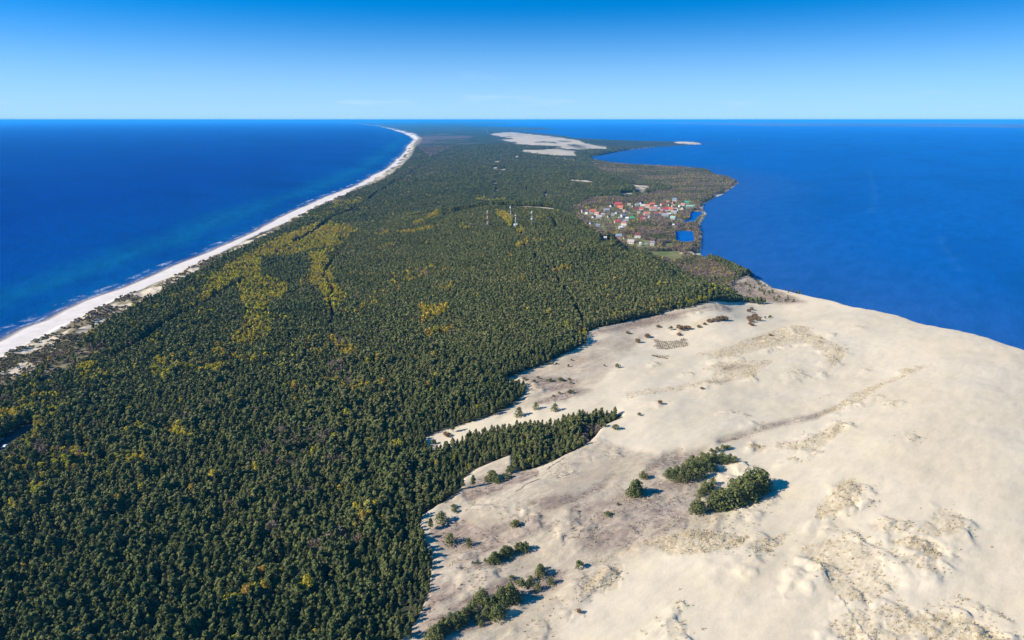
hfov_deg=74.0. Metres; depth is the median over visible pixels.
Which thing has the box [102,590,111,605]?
pine tree
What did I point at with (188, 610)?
pine tree
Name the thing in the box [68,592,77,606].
pine tree
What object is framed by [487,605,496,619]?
pine tree
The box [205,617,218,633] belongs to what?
pine tree
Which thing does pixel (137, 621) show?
pine tree
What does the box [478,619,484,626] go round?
pine tree
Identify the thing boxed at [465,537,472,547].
pine tree
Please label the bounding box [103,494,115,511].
pine tree
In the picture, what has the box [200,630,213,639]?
pine tree
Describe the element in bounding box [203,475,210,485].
pine tree
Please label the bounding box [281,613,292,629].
pine tree
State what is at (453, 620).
pine tree
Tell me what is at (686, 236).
pond
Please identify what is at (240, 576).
pine tree
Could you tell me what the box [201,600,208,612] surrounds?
pine tree
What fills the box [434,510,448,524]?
pine tree
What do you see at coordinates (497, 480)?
pine tree
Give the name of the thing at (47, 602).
pine tree
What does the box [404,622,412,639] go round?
pine tree
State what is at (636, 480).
pine tree
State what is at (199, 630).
pine tree
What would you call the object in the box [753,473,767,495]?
pine tree
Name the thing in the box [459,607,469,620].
pine tree
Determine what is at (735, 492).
pine tree
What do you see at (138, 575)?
pine tree
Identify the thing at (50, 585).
pine tree
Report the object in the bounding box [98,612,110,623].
pine tree
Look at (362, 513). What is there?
birch tree
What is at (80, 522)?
pine tree
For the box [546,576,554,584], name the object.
pine tree
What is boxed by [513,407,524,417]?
pine tree
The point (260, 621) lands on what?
pine tree
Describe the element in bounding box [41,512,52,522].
pine tree
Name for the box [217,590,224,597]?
pine tree
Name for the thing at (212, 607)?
pine tree
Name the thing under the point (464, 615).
pine tree
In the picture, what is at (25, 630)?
pine tree
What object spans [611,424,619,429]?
pine shrub
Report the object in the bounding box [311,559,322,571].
pine tree
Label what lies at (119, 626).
pine tree
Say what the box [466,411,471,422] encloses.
pine tree
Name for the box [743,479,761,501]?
pine tree
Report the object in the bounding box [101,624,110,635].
pine tree
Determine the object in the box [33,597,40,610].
pine tree
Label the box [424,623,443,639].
pine tree
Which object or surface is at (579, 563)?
pine shrub
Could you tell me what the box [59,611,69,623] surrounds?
pine tree
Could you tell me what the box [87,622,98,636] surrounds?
pine tree
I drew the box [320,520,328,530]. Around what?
pine tree
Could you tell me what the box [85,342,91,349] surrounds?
bare tree
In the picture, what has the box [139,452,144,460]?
birch tree
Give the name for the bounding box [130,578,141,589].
pine tree
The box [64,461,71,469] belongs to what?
birch tree
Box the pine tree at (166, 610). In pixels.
[161,603,176,618]
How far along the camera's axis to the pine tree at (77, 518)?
346.85 m
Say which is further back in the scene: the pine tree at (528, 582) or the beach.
the beach
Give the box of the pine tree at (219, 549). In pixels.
[211,547,222,558]
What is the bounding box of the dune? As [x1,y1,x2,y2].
[404,132,1023,639]
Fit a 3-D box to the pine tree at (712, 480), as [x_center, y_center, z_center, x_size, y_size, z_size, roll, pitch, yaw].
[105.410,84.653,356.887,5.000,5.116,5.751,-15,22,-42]
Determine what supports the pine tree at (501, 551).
on the dune
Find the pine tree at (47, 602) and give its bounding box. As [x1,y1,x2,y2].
[40,598,53,609]
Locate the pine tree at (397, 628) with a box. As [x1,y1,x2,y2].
[393,625,402,639]
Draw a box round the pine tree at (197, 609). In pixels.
[192,605,208,619]
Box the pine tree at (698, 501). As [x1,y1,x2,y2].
[689,497,704,516]
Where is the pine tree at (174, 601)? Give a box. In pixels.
[169,595,181,607]
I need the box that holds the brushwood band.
[621,315,684,326]
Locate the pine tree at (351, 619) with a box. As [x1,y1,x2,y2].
[349,616,356,634]
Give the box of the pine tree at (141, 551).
[136,548,146,557]
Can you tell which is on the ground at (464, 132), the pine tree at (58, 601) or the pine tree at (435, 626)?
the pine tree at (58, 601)
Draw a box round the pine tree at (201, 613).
[197,611,207,625]
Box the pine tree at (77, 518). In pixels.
[74,516,81,531]
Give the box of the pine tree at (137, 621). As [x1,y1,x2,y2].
[129,615,144,635]
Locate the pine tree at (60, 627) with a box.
[53,624,68,635]
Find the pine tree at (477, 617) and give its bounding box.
[473,614,481,623]
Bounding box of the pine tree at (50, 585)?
[43,582,55,595]
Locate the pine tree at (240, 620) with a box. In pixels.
[234,615,247,635]
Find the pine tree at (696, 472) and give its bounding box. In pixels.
[692,468,701,480]
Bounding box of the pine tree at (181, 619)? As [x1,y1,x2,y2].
[175,617,185,623]
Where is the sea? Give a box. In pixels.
[0,120,707,339]
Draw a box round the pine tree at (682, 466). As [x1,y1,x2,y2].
[679,463,686,472]
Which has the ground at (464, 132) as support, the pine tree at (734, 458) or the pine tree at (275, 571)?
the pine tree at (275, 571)
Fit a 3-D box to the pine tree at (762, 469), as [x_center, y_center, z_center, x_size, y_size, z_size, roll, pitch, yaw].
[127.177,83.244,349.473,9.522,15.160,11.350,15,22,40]
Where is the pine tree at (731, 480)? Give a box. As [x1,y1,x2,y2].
[724,478,735,488]
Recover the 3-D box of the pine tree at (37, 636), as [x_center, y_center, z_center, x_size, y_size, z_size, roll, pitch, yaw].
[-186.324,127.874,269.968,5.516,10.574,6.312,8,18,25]
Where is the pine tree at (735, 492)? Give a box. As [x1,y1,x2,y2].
[726,486,744,510]
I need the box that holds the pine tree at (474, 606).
[466,599,479,617]
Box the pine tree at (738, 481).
[731,477,744,495]
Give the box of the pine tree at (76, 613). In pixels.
[71,608,80,619]
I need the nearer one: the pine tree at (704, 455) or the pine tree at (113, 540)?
the pine tree at (113, 540)
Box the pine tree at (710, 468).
[705,462,714,471]
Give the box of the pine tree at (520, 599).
[513,590,523,604]
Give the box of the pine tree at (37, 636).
[34,631,42,639]
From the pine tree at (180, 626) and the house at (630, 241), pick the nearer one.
the pine tree at (180, 626)
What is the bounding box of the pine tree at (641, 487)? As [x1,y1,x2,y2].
[636,481,646,493]
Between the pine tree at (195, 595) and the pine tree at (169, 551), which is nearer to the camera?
the pine tree at (195, 595)
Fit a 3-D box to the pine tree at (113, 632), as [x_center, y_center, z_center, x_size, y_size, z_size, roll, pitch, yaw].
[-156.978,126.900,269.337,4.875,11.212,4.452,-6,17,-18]
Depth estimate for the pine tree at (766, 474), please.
346.83 m
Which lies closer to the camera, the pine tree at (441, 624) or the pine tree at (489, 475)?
the pine tree at (441, 624)
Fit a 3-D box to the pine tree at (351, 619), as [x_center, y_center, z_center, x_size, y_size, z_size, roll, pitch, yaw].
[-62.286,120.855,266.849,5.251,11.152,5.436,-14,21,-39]
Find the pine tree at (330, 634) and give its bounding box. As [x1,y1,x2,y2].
[325,630,336,638]
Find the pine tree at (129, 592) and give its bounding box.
[123,589,134,604]
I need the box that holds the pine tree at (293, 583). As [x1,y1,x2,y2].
[288,578,301,594]
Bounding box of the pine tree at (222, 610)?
[217,602,229,617]
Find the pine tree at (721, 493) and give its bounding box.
[715,491,728,510]
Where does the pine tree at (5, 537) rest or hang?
on the ground at (464, 132)
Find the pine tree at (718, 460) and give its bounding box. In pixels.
[714,454,724,464]
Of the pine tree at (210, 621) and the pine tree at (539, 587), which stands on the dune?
the pine tree at (539, 587)
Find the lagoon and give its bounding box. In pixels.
[465,120,1023,349]
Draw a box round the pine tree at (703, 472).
[700,466,708,479]
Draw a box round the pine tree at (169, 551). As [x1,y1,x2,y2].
[166,547,176,571]
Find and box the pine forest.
[0,143,801,639]
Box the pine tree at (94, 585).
[88,581,98,594]
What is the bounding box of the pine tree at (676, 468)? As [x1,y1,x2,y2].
[673,465,680,473]
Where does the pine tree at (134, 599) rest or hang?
on the ground at (464, 132)
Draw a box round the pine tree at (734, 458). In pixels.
[730,456,737,463]
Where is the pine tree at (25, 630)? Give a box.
[21,627,34,639]
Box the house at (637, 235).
[634,233,640,237]
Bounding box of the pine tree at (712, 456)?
[709,453,716,461]
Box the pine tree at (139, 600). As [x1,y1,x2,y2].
[135,598,144,605]
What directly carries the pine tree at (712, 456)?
on the dune
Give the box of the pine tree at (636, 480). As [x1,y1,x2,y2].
[626,478,642,496]
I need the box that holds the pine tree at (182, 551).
[177,546,190,564]
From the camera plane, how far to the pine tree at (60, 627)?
267.74 m
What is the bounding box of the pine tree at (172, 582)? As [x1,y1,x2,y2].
[167,578,180,593]
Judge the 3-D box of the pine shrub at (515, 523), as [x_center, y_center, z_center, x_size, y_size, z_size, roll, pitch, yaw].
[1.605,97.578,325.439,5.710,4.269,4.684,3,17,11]
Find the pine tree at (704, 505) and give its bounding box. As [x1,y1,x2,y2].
[696,501,707,513]
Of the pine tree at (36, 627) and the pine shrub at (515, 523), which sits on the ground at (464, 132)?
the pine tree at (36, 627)
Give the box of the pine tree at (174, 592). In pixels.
[171,589,180,605]
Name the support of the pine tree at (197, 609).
on the ground at (464, 132)
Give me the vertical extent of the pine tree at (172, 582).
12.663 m
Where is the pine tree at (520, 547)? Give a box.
[515,542,525,553]
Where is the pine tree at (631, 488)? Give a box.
[624,482,637,498]
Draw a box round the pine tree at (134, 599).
[127,596,141,611]
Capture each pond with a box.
[675,231,694,241]
[684,211,701,222]
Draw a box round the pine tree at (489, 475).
[484,470,494,482]
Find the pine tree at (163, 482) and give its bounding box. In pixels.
[159,480,171,491]
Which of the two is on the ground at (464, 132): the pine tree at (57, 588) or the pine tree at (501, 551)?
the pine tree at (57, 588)
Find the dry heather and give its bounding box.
[428,278,824,629]
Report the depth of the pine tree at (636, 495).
344.62 m
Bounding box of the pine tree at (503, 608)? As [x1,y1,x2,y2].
[496,605,506,620]
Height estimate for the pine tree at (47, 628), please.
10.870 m
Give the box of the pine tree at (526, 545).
[521,541,530,552]
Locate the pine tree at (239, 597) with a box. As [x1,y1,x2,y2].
[233,593,245,609]
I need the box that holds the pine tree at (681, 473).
[674,470,687,483]
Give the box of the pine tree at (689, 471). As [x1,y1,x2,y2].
[682,469,694,482]
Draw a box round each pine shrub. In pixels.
[502,473,512,478]
[510,519,520,527]
[513,578,525,587]
[575,560,583,568]
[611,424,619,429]
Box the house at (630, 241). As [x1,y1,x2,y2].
[627,239,634,243]
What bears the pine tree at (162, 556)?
on the ground at (464, 132)
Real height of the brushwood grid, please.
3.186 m
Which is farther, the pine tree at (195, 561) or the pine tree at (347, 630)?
the pine tree at (195, 561)
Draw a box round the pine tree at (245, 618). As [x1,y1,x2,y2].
[239,613,247,625]
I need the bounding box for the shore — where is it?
[595,122,1023,127]
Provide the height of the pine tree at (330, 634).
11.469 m
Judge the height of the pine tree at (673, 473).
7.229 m
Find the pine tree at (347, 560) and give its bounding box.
[342,556,353,572]
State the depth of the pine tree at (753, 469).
349.81 m
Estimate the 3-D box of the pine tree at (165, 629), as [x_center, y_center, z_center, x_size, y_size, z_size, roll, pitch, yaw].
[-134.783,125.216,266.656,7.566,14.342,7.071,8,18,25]
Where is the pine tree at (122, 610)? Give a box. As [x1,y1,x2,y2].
[115,605,127,623]
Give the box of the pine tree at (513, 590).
[504,584,518,604]
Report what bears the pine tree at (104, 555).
on the ground at (464, 132)
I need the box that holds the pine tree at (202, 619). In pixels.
[198,615,208,628]
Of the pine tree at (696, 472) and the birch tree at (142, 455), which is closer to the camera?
the pine tree at (696, 472)
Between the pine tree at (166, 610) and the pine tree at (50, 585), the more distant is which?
the pine tree at (50, 585)
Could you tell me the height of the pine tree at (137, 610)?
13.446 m
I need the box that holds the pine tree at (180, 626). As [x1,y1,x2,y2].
[176,622,189,637]
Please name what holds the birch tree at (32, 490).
on the ground at (464, 132)
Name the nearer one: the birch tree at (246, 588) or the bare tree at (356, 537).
the birch tree at (246, 588)
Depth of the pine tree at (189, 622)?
266.64 m
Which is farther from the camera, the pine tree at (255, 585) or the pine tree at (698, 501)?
the pine tree at (698, 501)
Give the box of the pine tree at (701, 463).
[695,459,707,471]
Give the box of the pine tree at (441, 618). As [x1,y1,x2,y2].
[436,616,449,632]
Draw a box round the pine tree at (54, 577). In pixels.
[50,573,63,582]
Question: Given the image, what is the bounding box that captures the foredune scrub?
[0,188,359,386]
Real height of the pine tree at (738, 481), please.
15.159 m
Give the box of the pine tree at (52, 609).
[46,605,57,620]
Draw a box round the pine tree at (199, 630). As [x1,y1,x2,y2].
[192,619,202,638]
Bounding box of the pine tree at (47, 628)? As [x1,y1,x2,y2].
[43,625,51,634]
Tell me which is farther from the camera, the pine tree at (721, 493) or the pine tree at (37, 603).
the pine tree at (721, 493)
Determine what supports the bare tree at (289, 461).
on the ground at (464, 132)
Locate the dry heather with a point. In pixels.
(602, 487)
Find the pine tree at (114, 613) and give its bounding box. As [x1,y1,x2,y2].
[110,610,119,621]
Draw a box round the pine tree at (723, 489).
[718,487,732,508]
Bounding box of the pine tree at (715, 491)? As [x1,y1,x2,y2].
[705,489,719,506]
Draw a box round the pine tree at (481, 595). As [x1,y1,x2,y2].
[473,590,490,610]
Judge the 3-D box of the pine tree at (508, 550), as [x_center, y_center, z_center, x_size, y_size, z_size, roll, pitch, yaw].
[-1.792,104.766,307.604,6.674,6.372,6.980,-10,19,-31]
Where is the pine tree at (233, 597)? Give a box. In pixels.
[229,594,238,607]
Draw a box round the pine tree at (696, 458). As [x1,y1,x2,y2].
[690,456,700,466]
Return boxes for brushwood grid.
[653,338,687,349]
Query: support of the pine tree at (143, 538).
on the ground at (464, 132)
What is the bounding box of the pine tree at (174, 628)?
[171,625,176,639]
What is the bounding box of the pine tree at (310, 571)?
[305,568,314,585]
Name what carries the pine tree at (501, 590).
on the dune
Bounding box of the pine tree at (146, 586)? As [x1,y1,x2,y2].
[139,582,152,598]
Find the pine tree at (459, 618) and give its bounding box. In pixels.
[452,614,464,628]
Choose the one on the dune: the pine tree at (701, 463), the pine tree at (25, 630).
the pine tree at (701, 463)
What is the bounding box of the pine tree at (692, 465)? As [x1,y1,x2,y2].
[685,459,701,471]
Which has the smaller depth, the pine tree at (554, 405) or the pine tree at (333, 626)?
the pine tree at (333, 626)
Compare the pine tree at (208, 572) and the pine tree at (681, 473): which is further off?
the pine tree at (681, 473)
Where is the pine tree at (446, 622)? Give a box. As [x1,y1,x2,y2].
[441,619,452,634]
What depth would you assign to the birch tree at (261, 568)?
304.96 m
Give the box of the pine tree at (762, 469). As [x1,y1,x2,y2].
[755,468,770,488]
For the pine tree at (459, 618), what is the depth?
265.79 m
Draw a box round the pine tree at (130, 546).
[123,543,134,557]
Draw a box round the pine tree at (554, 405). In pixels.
[550,403,559,411]
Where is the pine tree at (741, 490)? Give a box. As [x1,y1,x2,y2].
[737,486,747,506]
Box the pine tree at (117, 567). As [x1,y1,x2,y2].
[115,562,122,573]
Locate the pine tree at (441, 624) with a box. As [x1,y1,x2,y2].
[437,621,447,636]
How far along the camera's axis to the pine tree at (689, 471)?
359.35 m
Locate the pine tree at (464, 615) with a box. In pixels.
[461,612,469,626]
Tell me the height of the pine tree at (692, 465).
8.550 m
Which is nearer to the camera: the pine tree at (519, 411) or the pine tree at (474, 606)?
the pine tree at (474, 606)
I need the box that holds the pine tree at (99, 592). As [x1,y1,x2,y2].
[94,589,102,600]
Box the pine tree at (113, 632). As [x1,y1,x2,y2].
[110,629,117,637]
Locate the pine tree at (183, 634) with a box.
[179,627,188,639]
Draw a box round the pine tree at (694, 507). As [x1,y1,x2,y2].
[688,500,698,513]
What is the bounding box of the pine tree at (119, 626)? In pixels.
[116,624,125,632]
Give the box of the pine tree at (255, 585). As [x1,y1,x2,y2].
[252,583,265,595]
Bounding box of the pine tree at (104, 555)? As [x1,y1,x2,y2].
[99,552,108,561]
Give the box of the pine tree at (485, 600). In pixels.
[479,596,491,609]
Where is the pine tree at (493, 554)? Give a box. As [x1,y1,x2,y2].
[488,551,500,564]
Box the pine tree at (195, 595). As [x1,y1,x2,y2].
[190,592,200,601]
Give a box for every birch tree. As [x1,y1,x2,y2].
[30,484,40,492]
[61,453,69,463]
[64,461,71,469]
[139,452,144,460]
[208,469,217,475]
[240,584,252,596]
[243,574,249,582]
[251,461,258,469]
[257,564,264,577]
[260,579,267,590]
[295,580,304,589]
[301,573,314,588]
[352,501,358,509]
[357,509,367,525]
[365,509,372,517]
[373,499,376,510]
[396,439,403,447]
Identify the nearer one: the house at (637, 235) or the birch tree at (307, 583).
the birch tree at (307, 583)
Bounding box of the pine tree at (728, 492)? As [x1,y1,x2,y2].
[720,488,736,511]
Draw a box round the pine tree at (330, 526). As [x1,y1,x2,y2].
[326,522,334,535]
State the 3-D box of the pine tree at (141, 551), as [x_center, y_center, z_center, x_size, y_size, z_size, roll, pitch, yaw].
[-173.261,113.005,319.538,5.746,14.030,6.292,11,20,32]
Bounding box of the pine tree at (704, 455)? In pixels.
[700,453,712,466]
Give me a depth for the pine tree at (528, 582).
288.96 m
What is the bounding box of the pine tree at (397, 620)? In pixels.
[395,618,401,625]
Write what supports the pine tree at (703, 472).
on the dune
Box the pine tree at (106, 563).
[101,559,113,573]
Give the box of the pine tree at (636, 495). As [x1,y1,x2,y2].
[633,489,642,497]
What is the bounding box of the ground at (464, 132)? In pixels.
[0,122,1018,639]
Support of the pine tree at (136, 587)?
on the ground at (464, 132)
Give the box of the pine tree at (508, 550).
[502,545,515,559]
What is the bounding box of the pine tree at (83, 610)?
[78,606,90,619]
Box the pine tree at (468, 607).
[465,605,474,617]
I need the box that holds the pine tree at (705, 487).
[701,483,710,493]
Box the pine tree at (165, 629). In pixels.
[159,624,172,636]
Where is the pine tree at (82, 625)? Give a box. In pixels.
[76,621,95,636]
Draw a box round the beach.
[0,124,417,357]
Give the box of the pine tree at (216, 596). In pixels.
[214,587,225,602]
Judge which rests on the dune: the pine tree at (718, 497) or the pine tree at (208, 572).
the pine tree at (718, 497)
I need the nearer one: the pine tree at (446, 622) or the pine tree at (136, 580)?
the pine tree at (446, 622)
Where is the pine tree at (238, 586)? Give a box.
[234,580,241,591]
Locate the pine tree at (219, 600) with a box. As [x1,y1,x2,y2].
[215,597,225,608]
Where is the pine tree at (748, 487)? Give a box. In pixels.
[739,479,758,506]
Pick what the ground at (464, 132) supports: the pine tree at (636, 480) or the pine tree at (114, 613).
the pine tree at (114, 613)
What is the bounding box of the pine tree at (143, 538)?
[137,534,152,548]
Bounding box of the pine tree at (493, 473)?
[492,472,498,480]
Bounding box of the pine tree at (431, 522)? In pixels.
[428,518,433,526]
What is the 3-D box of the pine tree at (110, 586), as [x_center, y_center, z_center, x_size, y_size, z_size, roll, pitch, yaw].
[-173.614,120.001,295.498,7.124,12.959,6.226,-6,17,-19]
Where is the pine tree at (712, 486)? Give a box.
[706,482,715,492]
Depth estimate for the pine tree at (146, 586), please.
291.45 m
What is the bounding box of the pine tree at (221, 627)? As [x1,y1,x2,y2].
[217,624,230,639]
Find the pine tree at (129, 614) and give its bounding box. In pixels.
[126,612,132,627]
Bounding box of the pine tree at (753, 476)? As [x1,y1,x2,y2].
[749,473,760,493]
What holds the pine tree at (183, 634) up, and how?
on the ground at (464, 132)
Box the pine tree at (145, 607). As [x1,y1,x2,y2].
[140,601,154,622]
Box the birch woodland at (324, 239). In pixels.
[0,145,734,533]
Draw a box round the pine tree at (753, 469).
[751,467,764,477]
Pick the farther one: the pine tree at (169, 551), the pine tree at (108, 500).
the pine tree at (108, 500)
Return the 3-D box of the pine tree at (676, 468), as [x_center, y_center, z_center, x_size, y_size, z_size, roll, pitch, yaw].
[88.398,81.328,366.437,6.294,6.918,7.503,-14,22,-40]
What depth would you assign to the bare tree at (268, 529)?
339.43 m
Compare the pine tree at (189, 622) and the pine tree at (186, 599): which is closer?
the pine tree at (189, 622)
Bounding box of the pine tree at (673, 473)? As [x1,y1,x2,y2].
[667,469,676,481]
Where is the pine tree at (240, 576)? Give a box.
[232,572,247,585]
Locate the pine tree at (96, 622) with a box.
[92,619,101,635]
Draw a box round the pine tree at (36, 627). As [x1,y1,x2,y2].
[32,623,43,639]
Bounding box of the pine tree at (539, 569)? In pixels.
[533,565,544,579]
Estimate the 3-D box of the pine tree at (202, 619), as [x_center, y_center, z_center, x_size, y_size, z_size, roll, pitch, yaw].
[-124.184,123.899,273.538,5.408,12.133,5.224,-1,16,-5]
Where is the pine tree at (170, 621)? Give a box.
[166,618,174,627]
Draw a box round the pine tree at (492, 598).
[488,595,498,605]
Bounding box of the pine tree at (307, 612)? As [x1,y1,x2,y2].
[300,608,313,622]
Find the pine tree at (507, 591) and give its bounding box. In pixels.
[500,585,514,608]
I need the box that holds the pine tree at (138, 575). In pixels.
[134,573,146,578]
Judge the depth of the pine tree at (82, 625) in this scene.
267.10 m
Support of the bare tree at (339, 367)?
on the ground at (464, 132)
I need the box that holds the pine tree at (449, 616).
[444,612,456,625]
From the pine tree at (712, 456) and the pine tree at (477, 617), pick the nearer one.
the pine tree at (477, 617)
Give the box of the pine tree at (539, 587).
[532,581,541,591]
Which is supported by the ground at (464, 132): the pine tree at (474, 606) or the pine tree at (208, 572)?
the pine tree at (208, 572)
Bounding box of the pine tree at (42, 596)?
[40,594,49,610]
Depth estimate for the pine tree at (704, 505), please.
330.43 m
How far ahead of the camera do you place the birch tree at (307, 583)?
290.44 m
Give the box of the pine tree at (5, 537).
[0,534,10,547]
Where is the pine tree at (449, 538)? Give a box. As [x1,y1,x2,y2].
[442,533,455,546]
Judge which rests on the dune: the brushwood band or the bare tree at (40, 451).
the brushwood band
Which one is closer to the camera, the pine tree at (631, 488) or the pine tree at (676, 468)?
the pine tree at (631, 488)
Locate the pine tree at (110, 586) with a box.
[105,582,115,590]
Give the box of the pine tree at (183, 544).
[180,542,190,554]
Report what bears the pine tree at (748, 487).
on the dune
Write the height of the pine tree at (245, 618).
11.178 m
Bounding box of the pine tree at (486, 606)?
[482,604,490,615]
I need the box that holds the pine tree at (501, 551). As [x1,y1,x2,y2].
[499,549,506,559]
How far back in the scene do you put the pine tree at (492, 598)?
277.38 m
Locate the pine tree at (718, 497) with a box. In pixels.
[707,494,724,511]
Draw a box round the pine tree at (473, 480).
[470,475,475,486]
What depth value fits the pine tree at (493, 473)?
371.30 m
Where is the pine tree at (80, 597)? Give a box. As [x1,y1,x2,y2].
[74,593,88,607]
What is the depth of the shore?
30901.14 m
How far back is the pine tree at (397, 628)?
261.57 m
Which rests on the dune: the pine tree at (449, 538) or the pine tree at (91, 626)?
the pine tree at (449, 538)
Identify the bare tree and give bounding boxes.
[36,447,48,453]
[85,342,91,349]
[265,519,278,536]
[272,425,287,434]
[285,460,292,471]
[307,538,318,552]
[316,431,325,441]
[333,527,345,536]
[335,363,344,371]
[351,533,362,547]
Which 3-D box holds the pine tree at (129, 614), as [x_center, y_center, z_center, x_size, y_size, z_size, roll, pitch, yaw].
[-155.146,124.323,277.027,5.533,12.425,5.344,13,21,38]
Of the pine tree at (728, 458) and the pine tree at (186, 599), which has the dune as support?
the pine tree at (728, 458)
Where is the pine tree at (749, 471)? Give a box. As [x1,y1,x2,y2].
[744,468,753,479]
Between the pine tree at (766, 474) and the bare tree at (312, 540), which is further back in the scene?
the pine tree at (766, 474)
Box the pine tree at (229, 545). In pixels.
[226,543,236,552]
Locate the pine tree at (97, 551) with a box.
[91,548,103,563]
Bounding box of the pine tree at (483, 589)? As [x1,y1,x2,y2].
[478,588,488,599]
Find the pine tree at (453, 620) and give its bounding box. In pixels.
[448,616,459,630]
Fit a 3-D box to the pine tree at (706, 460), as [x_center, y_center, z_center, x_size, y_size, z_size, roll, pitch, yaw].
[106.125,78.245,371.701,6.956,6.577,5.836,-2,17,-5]
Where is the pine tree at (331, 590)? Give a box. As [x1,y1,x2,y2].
[326,588,337,598]
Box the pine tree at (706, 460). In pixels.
[702,457,710,466]
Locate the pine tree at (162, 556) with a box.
[157,552,169,566]
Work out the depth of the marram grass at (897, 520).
305.21 m
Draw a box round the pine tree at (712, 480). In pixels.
[707,477,717,485]
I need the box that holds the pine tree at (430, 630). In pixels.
[423,626,441,639]
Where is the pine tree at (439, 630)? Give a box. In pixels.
[430,626,444,639]
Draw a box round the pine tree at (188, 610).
[184,604,192,615]
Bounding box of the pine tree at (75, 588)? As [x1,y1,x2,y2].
[72,586,78,593]
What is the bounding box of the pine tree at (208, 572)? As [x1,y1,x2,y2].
[203,568,213,585]
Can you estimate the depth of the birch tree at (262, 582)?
295.16 m
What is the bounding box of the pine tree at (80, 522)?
[76,520,85,534]
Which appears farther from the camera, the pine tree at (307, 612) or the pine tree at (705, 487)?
the pine tree at (705, 487)
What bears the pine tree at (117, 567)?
on the ground at (464, 132)
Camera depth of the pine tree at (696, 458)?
371.95 m
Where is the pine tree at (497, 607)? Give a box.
[488,604,506,622]
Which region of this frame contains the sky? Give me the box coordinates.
[0,0,1023,119]
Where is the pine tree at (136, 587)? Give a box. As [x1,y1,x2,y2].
[132,583,140,596]
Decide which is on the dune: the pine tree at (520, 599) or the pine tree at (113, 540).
the pine tree at (520, 599)
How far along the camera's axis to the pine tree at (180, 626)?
264.19 m
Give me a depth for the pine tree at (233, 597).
284.06 m
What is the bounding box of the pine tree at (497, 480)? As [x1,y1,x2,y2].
[494,475,502,483]
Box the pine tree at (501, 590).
[493,586,510,606]
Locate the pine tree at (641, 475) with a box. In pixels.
[638,471,644,478]
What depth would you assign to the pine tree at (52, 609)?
281.00 m
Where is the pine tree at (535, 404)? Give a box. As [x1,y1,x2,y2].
[532,402,538,410]
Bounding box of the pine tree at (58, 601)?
[53,596,68,610]
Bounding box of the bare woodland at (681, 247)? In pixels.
[61,145,754,441]
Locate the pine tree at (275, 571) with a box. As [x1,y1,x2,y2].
[270,565,281,583]
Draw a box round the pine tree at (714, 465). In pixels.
[712,463,719,471]
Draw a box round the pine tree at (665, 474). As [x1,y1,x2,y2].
[661,469,670,477]
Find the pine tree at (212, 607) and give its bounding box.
[206,602,216,615]
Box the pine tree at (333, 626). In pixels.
[326,621,338,633]
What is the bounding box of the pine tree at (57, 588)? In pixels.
[52,584,61,597]
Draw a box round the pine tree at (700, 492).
[694,487,706,497]
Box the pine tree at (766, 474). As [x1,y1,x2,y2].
[762,471,774,492]
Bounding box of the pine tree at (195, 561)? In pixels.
[189,559,203,571]
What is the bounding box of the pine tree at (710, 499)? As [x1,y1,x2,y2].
[704,493,719,512]
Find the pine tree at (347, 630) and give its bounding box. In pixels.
[342,625,354,638]
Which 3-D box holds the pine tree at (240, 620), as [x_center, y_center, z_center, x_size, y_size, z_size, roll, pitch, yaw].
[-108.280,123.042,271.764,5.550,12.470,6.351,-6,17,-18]
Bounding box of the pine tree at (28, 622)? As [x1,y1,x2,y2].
[22,615,32,631]
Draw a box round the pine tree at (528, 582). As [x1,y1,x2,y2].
[525,578,532,586]
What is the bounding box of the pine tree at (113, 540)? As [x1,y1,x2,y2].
[109,535,123,551]
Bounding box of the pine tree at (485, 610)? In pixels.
[480,608,490,620]
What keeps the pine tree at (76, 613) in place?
on the ground at (464, 132)
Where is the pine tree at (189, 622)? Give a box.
[185,617,198,636]
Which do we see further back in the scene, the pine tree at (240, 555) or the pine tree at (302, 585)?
the pine tree at (240, 555)
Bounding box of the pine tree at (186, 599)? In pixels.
[180,593,192,608]
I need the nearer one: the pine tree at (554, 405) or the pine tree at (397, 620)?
the pine tree at (397, 620)
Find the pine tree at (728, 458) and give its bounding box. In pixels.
[722,454,731,464]
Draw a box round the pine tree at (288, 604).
[282,600,295,612]
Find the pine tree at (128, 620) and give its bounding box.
[123,616,131,630]
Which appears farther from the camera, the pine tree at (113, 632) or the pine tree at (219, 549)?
the pine tree at (219, 549)
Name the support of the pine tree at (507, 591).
on the dune
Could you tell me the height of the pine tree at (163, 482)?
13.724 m
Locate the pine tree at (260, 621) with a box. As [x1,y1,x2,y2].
[256,619,265,631]
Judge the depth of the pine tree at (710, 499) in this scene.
332.93 m
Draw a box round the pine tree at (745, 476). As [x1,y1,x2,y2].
[735,474,752,497]
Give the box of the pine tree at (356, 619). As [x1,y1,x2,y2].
[351,616,362,634]
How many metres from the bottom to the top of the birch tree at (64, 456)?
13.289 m
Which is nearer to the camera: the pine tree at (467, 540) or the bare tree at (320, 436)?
the pine tree at (467, 540)
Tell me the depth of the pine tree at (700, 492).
348.13 m
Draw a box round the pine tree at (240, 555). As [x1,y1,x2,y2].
[236,551,244,562]
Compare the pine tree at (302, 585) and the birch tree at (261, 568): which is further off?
the birch tree at (261, 568)
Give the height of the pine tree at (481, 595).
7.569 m
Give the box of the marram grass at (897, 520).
[439,301,1023,639]
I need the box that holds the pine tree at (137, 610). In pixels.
[132,605,145,624]
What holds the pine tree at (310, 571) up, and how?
on the ground at (464, 132)

